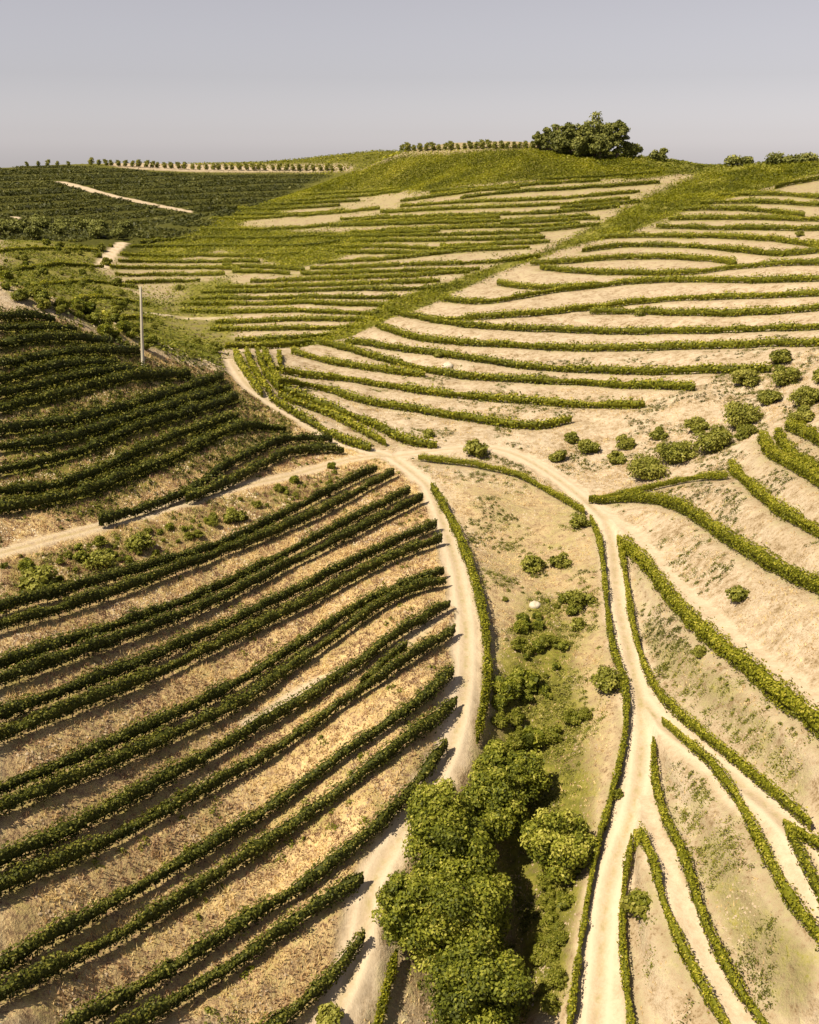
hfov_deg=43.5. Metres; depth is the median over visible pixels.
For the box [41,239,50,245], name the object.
scrub bush
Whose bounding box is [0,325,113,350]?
vine row
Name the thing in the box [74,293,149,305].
vine row
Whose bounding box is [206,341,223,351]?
scrub bush
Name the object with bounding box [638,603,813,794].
weeds
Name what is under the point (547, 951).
shrub
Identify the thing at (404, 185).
crest vines
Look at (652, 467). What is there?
olive bush
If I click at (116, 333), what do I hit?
scrub bush
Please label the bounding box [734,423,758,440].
olive bush
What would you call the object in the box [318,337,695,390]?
vine row
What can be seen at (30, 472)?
slope weeds
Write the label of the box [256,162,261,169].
orchard tree
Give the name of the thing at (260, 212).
vine row
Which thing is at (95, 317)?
scrub bush
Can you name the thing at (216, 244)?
vine row
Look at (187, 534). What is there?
scrub bush
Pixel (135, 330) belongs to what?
scrub bush
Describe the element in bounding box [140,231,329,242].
vine row
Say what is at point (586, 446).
olive bush
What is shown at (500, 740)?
shrub
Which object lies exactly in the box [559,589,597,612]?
bush
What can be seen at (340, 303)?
vine row
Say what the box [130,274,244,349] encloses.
pocket growth
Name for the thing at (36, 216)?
dark tree
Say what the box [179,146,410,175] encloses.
ridge growth
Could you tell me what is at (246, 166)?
orchard tree
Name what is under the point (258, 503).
scrub bush
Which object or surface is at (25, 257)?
scrub bush
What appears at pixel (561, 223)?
vine row
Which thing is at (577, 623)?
bush
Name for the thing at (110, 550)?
scrub bush
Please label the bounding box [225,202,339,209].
vine row
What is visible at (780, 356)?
olive bush
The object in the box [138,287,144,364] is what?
utility pole
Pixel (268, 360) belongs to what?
vine row
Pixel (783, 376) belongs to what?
olive bush
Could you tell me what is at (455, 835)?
leafy tree
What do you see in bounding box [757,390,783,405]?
olive bush
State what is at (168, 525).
scrub bush
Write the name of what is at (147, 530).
scrub bush
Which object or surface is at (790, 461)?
vine row
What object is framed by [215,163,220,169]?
orchard tree
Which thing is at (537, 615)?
shrub
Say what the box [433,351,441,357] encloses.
bush
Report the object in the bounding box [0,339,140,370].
vine row
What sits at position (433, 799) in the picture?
leafy tree
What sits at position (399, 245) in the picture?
vine row
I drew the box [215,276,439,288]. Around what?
vine row
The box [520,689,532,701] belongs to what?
shrub
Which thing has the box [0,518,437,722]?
vine row
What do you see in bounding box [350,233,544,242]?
vine row
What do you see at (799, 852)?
vine row
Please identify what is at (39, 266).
scrub bush
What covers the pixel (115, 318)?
scrub bush
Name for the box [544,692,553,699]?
shrub
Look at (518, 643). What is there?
shrub
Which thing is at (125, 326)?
scrub bush
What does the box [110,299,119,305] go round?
scrub bush
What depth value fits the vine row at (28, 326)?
141.90 m
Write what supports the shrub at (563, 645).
on the ground at (792, 997)
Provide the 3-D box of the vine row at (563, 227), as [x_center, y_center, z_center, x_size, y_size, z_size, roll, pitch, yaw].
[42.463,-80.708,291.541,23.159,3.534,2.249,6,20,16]
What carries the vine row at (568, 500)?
on the ground at (792, 997)
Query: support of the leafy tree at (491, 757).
on the ground at (792, 997)
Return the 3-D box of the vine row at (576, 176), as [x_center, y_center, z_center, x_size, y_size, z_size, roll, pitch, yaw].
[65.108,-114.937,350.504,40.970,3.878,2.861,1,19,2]
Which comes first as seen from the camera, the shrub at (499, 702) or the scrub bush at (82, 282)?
the shrub at (499, 702)
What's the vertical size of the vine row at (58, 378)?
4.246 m
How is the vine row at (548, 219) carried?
on the ground at (792, 997)
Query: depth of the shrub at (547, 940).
74.42 m
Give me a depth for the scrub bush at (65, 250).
327.10 m
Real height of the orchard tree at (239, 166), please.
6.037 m
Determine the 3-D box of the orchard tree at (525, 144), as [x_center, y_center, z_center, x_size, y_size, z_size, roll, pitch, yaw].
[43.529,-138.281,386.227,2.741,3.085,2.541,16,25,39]
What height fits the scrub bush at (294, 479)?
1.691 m
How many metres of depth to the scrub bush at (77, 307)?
154.48 m
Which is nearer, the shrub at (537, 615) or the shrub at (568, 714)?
the shrub at (568, 714)
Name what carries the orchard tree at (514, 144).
on the ground at (792, 997)
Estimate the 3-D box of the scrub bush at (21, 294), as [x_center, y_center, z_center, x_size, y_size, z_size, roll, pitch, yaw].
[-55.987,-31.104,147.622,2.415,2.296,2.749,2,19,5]
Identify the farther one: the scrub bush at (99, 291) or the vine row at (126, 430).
the scrub bush at (99, 291)
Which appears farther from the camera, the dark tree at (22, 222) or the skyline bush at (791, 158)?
the dark tree at (22, 222)
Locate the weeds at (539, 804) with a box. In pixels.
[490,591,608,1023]
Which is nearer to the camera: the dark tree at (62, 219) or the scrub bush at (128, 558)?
the scrub bush at (128, 558)
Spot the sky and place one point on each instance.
(167, 81)
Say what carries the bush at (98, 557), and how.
on the ground at (792, 997)
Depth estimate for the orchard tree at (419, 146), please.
424.51 m
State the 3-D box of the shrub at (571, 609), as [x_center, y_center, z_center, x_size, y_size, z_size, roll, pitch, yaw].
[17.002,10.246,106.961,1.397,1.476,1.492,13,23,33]
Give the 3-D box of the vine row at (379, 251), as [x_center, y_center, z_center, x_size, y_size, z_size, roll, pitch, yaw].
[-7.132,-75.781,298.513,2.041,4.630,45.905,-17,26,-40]
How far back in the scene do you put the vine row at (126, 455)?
124.64 m
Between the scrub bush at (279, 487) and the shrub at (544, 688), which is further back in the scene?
the scrub bush at (279, 487)
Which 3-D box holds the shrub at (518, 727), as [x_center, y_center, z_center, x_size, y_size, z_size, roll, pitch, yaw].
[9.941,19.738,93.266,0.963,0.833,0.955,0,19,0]
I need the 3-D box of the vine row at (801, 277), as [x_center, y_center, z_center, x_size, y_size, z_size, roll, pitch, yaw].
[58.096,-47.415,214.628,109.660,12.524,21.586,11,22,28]
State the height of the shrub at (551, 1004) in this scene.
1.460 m
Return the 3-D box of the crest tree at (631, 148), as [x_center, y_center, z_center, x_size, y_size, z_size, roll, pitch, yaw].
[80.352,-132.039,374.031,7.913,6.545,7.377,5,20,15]
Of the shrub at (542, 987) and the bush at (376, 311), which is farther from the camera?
the bush at (376, 311)
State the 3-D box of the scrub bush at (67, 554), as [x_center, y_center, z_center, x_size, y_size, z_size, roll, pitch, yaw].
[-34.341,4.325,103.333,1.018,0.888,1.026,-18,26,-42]
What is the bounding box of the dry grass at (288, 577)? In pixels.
[0,317,454,1023]
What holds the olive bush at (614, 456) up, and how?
on the ground at (792, 997)
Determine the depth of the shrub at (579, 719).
92.35 m
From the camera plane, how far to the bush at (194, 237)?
368.91 m
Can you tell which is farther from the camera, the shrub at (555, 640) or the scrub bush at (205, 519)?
the scrub bush at (205, 519)
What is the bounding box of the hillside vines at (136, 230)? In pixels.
[0,165,336,243]
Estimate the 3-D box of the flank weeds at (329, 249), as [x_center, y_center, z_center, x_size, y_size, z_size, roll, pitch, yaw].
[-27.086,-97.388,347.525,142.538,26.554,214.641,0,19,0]
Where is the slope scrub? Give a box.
[0,282,818,1023]
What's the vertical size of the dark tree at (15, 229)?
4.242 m
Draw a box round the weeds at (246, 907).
[0,321,442,1013]
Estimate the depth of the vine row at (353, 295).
253.98 m
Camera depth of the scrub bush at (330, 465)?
144.08 m
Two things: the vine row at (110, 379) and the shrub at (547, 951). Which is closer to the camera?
the shrub at (547, 951)
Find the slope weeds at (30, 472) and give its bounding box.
[0,304,295,525]
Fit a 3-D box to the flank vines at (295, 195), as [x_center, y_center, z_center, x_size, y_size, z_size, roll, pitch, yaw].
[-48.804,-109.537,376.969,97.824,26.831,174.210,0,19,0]
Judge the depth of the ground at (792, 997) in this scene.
98.10 m
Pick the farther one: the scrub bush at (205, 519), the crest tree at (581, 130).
the crest tree at (581, 130)
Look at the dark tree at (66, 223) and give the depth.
407.71 m
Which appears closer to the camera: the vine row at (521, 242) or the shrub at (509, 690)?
the shrub at (509, 690)
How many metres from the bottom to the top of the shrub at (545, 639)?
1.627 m
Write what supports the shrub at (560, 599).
on the ground at (792, 997)
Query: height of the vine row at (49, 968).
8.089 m
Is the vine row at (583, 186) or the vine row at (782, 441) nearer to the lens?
the vine row at (782, 441)
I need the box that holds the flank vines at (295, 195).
[128,172,395,266]
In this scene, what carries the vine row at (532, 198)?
on the ground at (792, 997)
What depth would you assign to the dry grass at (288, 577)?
98.42 m
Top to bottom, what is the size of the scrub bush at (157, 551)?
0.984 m
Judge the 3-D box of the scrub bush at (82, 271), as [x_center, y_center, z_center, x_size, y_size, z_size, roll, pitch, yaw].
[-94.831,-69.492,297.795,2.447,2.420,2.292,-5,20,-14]
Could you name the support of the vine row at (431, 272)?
on the ground at (792, 997)
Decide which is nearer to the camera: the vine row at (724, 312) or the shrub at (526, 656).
the shrub at (526, 656)
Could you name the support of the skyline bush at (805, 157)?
on the ground at (792, 997)
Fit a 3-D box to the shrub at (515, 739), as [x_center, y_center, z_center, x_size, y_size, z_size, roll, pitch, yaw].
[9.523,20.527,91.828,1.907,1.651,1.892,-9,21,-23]
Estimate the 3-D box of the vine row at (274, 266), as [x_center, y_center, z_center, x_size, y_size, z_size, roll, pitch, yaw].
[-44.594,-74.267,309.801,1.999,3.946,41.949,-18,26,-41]
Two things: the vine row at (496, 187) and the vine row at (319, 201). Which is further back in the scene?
the vine row at (319, 201)
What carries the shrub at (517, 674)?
on the ground at (792, 997)
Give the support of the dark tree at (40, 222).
on the ground at (792, 997)
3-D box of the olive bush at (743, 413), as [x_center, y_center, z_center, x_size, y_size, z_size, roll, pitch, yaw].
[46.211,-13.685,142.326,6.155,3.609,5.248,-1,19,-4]
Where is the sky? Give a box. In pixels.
[0,0,818,167]
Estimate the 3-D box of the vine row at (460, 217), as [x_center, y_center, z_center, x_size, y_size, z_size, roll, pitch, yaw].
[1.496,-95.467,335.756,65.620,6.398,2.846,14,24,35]
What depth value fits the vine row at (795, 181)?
301.17 m
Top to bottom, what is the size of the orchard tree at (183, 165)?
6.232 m
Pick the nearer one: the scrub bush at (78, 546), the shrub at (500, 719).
the shrub at (500, 719)
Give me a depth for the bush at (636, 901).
71.10 m
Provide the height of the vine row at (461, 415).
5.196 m
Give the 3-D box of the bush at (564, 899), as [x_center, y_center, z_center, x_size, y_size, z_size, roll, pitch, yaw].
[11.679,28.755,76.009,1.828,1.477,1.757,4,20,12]
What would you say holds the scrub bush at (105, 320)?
on the ground at (792, 997)
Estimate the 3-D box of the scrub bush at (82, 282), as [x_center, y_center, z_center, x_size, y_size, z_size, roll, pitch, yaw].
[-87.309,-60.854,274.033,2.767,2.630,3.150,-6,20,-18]
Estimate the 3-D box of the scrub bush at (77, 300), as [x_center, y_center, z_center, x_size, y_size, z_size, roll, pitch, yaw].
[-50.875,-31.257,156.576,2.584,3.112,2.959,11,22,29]
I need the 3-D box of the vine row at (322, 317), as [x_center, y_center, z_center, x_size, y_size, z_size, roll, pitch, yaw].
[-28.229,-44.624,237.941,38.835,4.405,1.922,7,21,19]
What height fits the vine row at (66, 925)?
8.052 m
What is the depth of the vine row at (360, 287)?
257.77 m
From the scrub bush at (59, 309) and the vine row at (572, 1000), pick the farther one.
the scrub bush at (59, 309)
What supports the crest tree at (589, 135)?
on the ground at (792, 997)
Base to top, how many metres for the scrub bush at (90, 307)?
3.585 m
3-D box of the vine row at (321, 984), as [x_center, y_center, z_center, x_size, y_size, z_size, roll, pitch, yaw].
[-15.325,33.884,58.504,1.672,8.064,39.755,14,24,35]
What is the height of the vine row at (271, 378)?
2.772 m
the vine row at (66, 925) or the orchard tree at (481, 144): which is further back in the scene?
the orchard tree at (481, 144)
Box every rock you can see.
[442,362,453,368]
[529,601,540,608]
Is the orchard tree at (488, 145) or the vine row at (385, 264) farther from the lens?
the orchard tree at (488, 145)
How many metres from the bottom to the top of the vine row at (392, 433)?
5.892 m
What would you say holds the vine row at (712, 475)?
on the ground at (792, 997)
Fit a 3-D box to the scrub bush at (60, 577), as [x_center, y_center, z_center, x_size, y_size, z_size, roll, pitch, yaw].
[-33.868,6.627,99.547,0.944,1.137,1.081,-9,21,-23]
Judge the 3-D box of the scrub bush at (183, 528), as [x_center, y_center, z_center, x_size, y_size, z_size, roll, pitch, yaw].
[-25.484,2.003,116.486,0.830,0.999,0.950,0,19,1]
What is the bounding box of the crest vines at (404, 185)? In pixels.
[298,143,699,196]
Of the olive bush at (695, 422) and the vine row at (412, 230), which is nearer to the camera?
the olive bush at (695, 422)
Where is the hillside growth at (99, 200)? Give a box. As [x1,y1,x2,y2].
[0,167,317,230]
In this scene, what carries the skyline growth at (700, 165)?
on the ground at (792, 997)
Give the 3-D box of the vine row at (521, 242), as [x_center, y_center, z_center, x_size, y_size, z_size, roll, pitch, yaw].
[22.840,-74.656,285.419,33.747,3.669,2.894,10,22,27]
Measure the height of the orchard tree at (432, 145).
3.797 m
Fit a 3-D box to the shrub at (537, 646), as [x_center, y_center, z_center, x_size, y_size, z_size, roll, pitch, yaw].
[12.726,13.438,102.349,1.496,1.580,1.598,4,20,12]
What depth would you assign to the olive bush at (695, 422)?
145.48 m
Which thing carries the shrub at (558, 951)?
on the ground at (792, 997)
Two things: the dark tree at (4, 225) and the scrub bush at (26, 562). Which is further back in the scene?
the dark tree at (4, 225)
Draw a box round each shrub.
[488,738,514,750]
[490,693,507,710]
[491,676,521,701]
[491,710,510,728]
[506,668,527,685]
[506,706,525,724]
[506,731,525,748]
[510,636,529,649]
[510,716,522,725]
[512,665,523,671]
[513,620,529,633]
[515,612,530,622]
[515,725,522,730]
[518,680,524,692]
[519,725,547,751]
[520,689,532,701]
[521,643,534,654]
[522,669,542,692]
[523,653,529,659]
[529,944,545,965]
[530,639,543,653]
[532,611,542,618]
[533,618,544,630]
[534,932,547,946]
[535,634,551,647]
[535,893,547,909]
[536,869,556,889]
[537,683,549,694]
[538,981,548,992]
[539,911,559,932]
[540,992,562,1015]
[541,875,559,891]
[541,944,559,964]
[543,724,563,742]
[543,931,554,945]
[543,954,559,967]
[543,963,568,991]
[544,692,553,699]
[545,890,556,899]
[545,903,556,912]
[547,898,556,904]
[549,636,563,647]
[550,927,565,946]
[550,943,561,955]
[551,919,564,930]
[552,662,560,669]
[554,931,569,946]
[557,594,566,602]
[557,640,569,651]
[560,708,578,724]
[566,604,578,615]
[571,715,581,724]
[578,706,592,720]
[612,788,623,799]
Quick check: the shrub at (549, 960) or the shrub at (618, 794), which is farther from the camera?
the shrub at (618, 794)
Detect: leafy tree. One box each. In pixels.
[369,869,438,959]
[396,849,515,980]
[401,804,499,888]
[404,776,474,847]
[417,927,535,1023]
[458,767,529,847]
[470,741,515,784]
[503,749,552,802]
[518,807,597,884]
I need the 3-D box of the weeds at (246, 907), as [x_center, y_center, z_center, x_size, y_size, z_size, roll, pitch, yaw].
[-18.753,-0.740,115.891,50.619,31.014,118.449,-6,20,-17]
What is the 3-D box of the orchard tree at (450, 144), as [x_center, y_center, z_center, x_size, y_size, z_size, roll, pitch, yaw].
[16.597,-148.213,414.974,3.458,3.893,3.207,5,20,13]
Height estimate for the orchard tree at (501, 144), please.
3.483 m
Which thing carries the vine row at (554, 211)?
on the ground at (792, 997)
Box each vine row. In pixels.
[0,245,97,252]
[0,305,55,322]
[0,319,77,332]
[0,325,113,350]
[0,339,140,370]
[0,351,120,386]
[0,358,149,399]
[0,363,191,414]
[0,370,225,437]
[0,383,230,451]
[0,389,238,476]
[0,408,238,497]
[0,416,286,516]
[0,463,377,614]
[0,468,394,632]
[0,483,410,670]
[0,491,423,687]
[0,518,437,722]
[0,530,442,744]
[0,566,444,797]
[0,575,446,816]
[0,600,450,871]
[0,624,455,895]
[0,659,454,977]
[0,696,457,1004]
[17,260,103,270]
[39,277,137,288]
[56,737,448,1023]
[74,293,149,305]
[98,429,332,525]
[101,310,152,320]
[109,264,239,269]
[110,871,363,1023]
[114,270,224,276]
[118,256,259,262]
[120,250,299,256]
[125,277,200,283]
[130,238,339,247]
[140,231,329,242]
[180,297,394,306]
[180,304,375,315]
[185,440,343,503]
[190,291,400,300]
[199,283,444,293]
[200,213,389,230]
[210,205,379,219]
[210,322,349,331]
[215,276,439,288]
[215,313,365,323]
[222,261,304,270]
[224,338,312,349]
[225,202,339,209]
[232,267,290,274]
[232,347,263,396]
[235,207,344,215]
[235,331,329,341]
[244,346,272,395]
[247,927,365,1023]
[250,268,469,282]
[255,347,280,390]
[260,346,280,377]
[262,197,359,205]
[268,392,371,451]
[274,373,571,430]
[276,349,282,366]
[276,364,645,409]
[277,389,386,445]
[279,382,437,448]
[290,188,399,201]
[290,346,425,376]
[300,185,399,195]
[300,265,479,275]
[310,253,539,269]
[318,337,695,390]
[320,229,540,237]
[320,245,530,263]
[325,227,439,234]
[330,212,589,226]
[330,241,499,249]
[335,247,439,254]
[340,203,620,220]
[340,214,500,222]
[344,335,771,375]
[350,222,499,232]
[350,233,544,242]
[359,640,407,684]
[372,948,398,1023]
[374,318,818,351]
[380,195,629,212]
[380,219,579,231]
[384,301,818,335]
[400,179,559,201]
[400,189,639,207]
[418,452,585,513]
[430,177,599,192]
[430,184,519,194]
[430,286,818,322]
[430,482,495,746]
[439,238,550,245]
[439,271,818,304]
[460,179,659,198]
[496,278,598,289]
[500,213,599,224]
[520,222,600,231]
[530,250,737,264]
[540,169,659,179]
[540,257,818,275]
[560,198,639,208]
[566,514,630,1023]
[581,240,818,256]
[588,486,818,594]
[589,302,818,316]
[589,469,728,496]
[600,230,818,246]
[616,531,818,747]
[616,833,635,1023]
[618,541,812,830]
[632,821,730,1023]
[648,736,768,1023]
[656,221,818,230]
[661,717,818,950]
[668,211,818,221]
[680,203,805,216]
[700,196,818,206]
[717,188,818,198]
[726,457,818,540]
[756,427,818,486]
[772,426,818,471]
[774,174,818,188]
[782,818,818,855]
[784,417,818,447]
[784,822,818,908]
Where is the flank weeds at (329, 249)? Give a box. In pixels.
[101,186,535,289]
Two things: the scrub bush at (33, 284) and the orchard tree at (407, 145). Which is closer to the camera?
the scrub bush at (33, 284)
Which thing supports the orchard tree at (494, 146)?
on the ground at (792, 997)
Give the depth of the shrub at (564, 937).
73.35 m
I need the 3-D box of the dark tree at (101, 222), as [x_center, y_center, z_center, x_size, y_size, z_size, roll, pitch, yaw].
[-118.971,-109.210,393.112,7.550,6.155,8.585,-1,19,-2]
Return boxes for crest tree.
[532,131,541,147]
[540,127,551,149]
[546,124,563,151]
[550,133,572,152]
[561,122,574,152]
[569,135,591,155]
[571,121,591,154]
[583,111,608,156]
[588,132,612,158]
[597,121,617,156]
[609,119,630,157]
[621,141,639,156]
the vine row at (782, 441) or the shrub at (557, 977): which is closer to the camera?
the shrub at (557, 977)
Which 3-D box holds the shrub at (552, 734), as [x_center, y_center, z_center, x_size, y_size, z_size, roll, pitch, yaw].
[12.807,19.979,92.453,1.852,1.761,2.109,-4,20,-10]
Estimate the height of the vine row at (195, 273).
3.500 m
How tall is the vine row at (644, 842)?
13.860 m
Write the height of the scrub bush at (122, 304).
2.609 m
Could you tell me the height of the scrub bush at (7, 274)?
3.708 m
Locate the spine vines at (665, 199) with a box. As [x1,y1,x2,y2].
[233,161,818,347]
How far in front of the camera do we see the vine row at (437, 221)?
322.63 m
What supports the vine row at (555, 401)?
on the ground at (792, 997)
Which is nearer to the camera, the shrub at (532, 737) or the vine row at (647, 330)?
the shrub at (532, 737)
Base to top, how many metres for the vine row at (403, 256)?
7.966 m
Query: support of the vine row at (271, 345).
on the ground at (792, 997)
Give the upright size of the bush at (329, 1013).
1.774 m
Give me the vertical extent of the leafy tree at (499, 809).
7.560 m
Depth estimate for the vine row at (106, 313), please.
228.46 m
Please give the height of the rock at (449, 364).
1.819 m
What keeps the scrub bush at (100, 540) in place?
on the ground at (792, 997)
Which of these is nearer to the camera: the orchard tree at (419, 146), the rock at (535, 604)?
the rock at (535, 604)
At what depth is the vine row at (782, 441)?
121.33 m
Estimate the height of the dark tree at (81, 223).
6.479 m
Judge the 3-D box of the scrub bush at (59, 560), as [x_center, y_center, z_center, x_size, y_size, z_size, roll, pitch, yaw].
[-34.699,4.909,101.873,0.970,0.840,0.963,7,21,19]
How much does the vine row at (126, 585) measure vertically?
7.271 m
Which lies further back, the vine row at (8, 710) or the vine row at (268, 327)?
the vine row at (268, 327)
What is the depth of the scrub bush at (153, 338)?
165.06 m
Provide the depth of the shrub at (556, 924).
74.79 m
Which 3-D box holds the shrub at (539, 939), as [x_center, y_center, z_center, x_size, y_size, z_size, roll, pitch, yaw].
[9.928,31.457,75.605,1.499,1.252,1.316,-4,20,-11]
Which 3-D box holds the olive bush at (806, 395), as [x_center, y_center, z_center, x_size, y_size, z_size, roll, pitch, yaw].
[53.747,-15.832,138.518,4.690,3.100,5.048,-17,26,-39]
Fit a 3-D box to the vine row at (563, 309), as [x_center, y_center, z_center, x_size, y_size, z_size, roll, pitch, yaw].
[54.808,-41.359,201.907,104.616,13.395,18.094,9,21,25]
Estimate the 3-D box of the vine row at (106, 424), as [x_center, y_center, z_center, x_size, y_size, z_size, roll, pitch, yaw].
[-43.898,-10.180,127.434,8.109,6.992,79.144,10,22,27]
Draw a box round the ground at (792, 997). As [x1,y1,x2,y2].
[0,141,818,1023]
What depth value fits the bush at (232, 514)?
122.07 m
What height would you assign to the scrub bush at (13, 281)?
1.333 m
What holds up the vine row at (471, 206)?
on the ground at (792, 997)
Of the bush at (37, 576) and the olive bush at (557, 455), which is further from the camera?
the olive bush at (557, 455)
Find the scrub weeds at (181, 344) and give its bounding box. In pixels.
[0,239,243,369]
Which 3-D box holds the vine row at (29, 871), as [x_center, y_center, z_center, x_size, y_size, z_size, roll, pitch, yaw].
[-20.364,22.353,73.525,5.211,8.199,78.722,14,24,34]
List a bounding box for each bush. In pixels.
[0,265,8,270]
[0,268,14,279]
[0,282,10,289]
[9,279,19,285]
[9,288,29,300]
[17,557,34,570]
[18,562,60,591]
[21,254,30,260]
[25,281,37,288]
[28,286,47,297]
[33,289,50,300]
[36,264,43,269]
[36,297,51,309]
[38,267,48,274]
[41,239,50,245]
[52,297,71,309]
[55,305,64,312]
[56,557,64,563]
[56,575,64,582]
[60,247,70,253]
[62,550,72,557]
[70,296,84,308]
[71,303,84,311]
[72,550,86,562]
[73,543,82,550]
[77,279,87,286]
[78,268,86,274]
[80,547,118,570]
[82,301,96,314]
[83,314,92,320]
[87,312,100,323]
[92,535,108,545]
[95,289,103,295]
[95,322,113,334]
[96,243,105,249]
[99,317,112,324]
[100,257,112,264]
[105,548,112,553]
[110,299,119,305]
[110,313,120,322]
[111,277,124,285]
[112,305,124,313]
[112,330,119,337]
[112,551,118,556]
[114,336,122,343]
[116,320,130,332]
[118,289,124,294]
[118,300,127,308]
[122,554,133,563]
[123,531,156,552]
[125,331,135,338]
[131,327,139,333]
[138,337,154,349]
[142,528,151,533]
[144,333,158,343]
[150,324,157,328]
[152,549,159,554]
[165,522,173,529]
[174,284,184,290]
[181,526,187,531]
[183,531,194,538]
[189,351,196,357]
[191,235,199,239]
[191,337,203,343]
[194,529,203,537]
[203,517,209,523]
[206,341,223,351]
[207,516,218,526]
[208,512,218,518]
[223,507,247,522]
[253,500,262,507]
[273,483,283,491]
[288,475,299,483]
[315,1001,344,1023]
[327,462,335,468]
[371,309,380,314]
[422,428,435,437]
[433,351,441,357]
[463,438,488,457]
[519,555,546,574]
[546,551,572,568]
[548,449,567,461]
[554,890,576,909]
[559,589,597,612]
[563,431,579,443]
[569,512,590,527]
[569,617,586,630]
[576,439,600,452]
[589,664,631,693]
[606,449,626,464]
[615,433,635,449]
[619,887,652,921]
[626,453,670,480]
[633,309,645,316]
[648,149,659,158]
[648,426,668,439]
[653,440,699,463]
[658,148,667,159]
[683,415,709,432]
[690,423,734,452]
[692,644,707,657]
[721,401,765,426]
[724,154,743,164]
[725,585,750,602]
[730,367,760,386]
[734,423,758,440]
[741,156,753,162]
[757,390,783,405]
[764,151,786,163]
[769,348,792,363]
[769,364,802,385]
[783,154,800,163]
[786,385,818,405]
[786,404,814,421]
[794,231,804,235]
[797,152,818,161]
[811,367,818,382]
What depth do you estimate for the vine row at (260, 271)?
299.38 m
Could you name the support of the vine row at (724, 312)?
on the ground at (792, 997)
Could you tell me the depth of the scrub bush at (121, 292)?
273.30 m
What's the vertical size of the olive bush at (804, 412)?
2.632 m
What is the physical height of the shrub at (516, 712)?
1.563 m
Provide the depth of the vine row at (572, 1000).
82.72 m
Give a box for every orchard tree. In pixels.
[88,157,94,164]
[136,159,141,166]
[143,160,149,167]
[181,161,186,168]
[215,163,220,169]
[236,163,241,169]
[243,163,248,169]
[250,163,255,169]
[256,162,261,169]
[283,163,289,170]
[403,142,410,150]
[416,143,422,149]
[424,142,429,150]
[429,142,436,149]
[447,140,453,149]
[467,141,472,147]
[478,139,485,147]
[485,139,492,147]
[491,141,497,148]
[498,140,504,147]
[511,141,516,147]
[522,140,527,147]
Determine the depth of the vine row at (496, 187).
351.52 m
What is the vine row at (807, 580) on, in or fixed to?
on the ground at (792, 997)
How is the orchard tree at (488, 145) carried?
on the ground at (792, 997)
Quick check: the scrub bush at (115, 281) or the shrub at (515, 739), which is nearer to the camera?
the shrub at (515, 739)
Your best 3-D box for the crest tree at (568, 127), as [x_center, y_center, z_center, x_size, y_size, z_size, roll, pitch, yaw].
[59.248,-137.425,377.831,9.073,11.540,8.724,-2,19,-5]
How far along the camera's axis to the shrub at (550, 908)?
76.78 m
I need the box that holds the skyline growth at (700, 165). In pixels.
[538,150,818,182]
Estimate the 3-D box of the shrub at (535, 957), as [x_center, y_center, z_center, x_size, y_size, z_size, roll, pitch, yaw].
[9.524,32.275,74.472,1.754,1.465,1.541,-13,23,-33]
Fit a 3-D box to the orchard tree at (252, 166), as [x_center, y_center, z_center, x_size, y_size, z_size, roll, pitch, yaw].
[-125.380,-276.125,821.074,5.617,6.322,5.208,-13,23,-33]
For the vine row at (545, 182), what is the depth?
348.00 m
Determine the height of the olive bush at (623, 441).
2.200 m
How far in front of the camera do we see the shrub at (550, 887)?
78.84 m
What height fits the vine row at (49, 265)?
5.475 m
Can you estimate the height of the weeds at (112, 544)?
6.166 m
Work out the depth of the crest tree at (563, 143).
375.05 m
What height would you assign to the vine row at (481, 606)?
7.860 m
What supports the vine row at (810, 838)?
on the ground at (792, 997)
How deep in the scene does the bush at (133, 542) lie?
108.76 m
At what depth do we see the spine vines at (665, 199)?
295.02 m
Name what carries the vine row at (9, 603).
on the ground at (792, 997)
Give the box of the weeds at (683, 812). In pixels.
[664,765,787,1011]
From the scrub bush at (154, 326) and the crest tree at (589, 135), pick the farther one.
the crest tree at (589, 135)
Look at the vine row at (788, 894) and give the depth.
69.14 m
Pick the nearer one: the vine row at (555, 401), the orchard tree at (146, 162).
the vine row at (555, 401)
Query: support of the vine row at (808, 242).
on the ground at (792, 997)
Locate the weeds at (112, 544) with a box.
[6,464,372,596]
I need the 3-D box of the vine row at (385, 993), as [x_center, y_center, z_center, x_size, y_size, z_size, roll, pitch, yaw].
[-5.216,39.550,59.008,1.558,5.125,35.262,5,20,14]
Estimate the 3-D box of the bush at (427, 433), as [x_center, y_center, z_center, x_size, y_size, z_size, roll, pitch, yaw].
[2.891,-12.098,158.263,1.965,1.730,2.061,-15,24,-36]
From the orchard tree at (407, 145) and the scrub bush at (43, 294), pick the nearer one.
the scrub bush at (43, 294)
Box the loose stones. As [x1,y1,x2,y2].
[0,286,818,1023]
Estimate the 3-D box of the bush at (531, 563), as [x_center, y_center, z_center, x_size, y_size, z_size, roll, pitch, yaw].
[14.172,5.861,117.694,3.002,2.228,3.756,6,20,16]
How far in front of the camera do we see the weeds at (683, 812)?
70.86 m
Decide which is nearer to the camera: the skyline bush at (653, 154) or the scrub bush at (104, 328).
the scrub bush at (104, 328)
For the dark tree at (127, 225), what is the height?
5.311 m
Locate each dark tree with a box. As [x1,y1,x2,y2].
[0,219,10,235]
[7,217,27,230]
[9,225,22,233]
[23,225,44,239]
[29,214,47,221]
[31,217,50,227]
[50,223,69,234]
[54,217,69,222]
[55,220,71,228]
[72,217,92,230]
[87,224,106,238]
[88,218,107,230]
[109,227,125,239]
[116,220,133,230]
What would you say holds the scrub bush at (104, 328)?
on the ground at (792, 997)
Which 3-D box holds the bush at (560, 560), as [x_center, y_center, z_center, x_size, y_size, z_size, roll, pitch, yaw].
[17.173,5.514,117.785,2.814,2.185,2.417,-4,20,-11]

